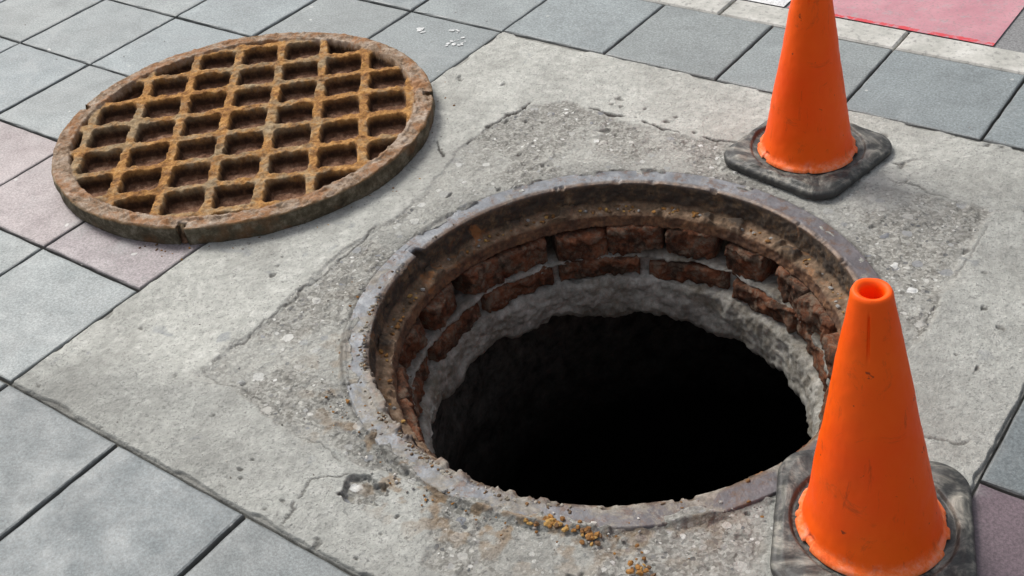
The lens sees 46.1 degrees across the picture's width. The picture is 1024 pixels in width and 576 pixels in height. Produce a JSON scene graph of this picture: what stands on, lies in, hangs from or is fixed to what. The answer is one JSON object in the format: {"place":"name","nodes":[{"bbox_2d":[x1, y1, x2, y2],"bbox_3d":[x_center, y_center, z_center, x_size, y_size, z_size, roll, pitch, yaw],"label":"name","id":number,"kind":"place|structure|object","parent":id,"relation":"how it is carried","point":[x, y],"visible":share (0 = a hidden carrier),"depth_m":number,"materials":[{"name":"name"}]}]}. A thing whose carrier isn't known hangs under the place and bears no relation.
{"place":"outdoors","nodes":[
{"label":"outdoors","id":0,"kind":"place"},
{"bbox_2d":[0,0,1023,575],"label":"paver pavement","id":1,"kind":"structure","parent":0,"point":[76,498],"depth_m":2.55,"materials":[{"name":"stone"}]},
{"bbox_2d":[51,32,434,244],"bbox_3d":[-0.606,-0.370,2.742,0.866,0.047,0.864,20,45,31],"label":"manhole cover","id":2,"kind":"object","parent":1,"relation":"on","point":[241,138],"visible":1,"depth_m":2.69,"materials":[{"name":"metal"}]},
{"bbox_2d":[17,6,1023,575],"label":"debris","id":3,"kind":"object","parent":1,"relation":"on","point":[551,522],"visible":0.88,"depth_m":1.89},
{"bbox_2d":[0,0,1023,575],"bbox_3d":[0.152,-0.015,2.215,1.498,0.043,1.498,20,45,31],"label":"concrete pavement","id":4,"kind":"structure","parent":0,"point":[152,374],"depth_m":2.14,"materials":[{"name":"grey concrete"}]},
{"bbox_2d":[346,171,879,530],"bbox_3d":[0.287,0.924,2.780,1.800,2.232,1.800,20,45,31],"label":"open manhole","id":5,"kind":"object","parent":4,"relation":"in","point":[619,364],"visible":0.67,"depth_m":2.46,"materials":[{"name":"concrete"}]},
{"bbox_2d":[724,0,891,199],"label":"traffic cone","id":6,"kind":"object","parent":4,"relation":"on","point":[807,139],"visible":1,"depth_m":2.34,"materials":[{"name":"orange plastic"}]},
{"bbox_2d":[642,0,1023,74],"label":"kerb","id":7,"kind":"structure","parent":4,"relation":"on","point":[999,59],"depth_m":2.82,"materials":[{"name":"concrete"}]},
{"bbox_2d":[770,278,976,575],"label":"traffic cone","id":8,"kind":"object","parent":4,"relation":"on","point":[866,487],"visible":1,"depth_m":1.56,"materials":[{"name":"orange plastic"}]},
{"bbox_2d":[743,0,1023,52],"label":"road","id":9,"kind":"structure","parent":0,"point":[1011,38],"depth_m":2.79,"materials":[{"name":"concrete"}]},
{"bbox_2d":[750,0,790,6],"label":"white road marking","id":10,"kind":"object","parent":9,"relation":"on","point":[782,3],"visible":1,"depth_m":3.03,"materials":[{"name":"paint"}]},
{"bbox_2d":[787,0,1023,45],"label":"red road marking","id":11,"kind":"object","parent":9,"relation":"on","point":[987,22],"visible":1,"depth_m":2.88,"materials":[{"name":"paint"}]}
]}

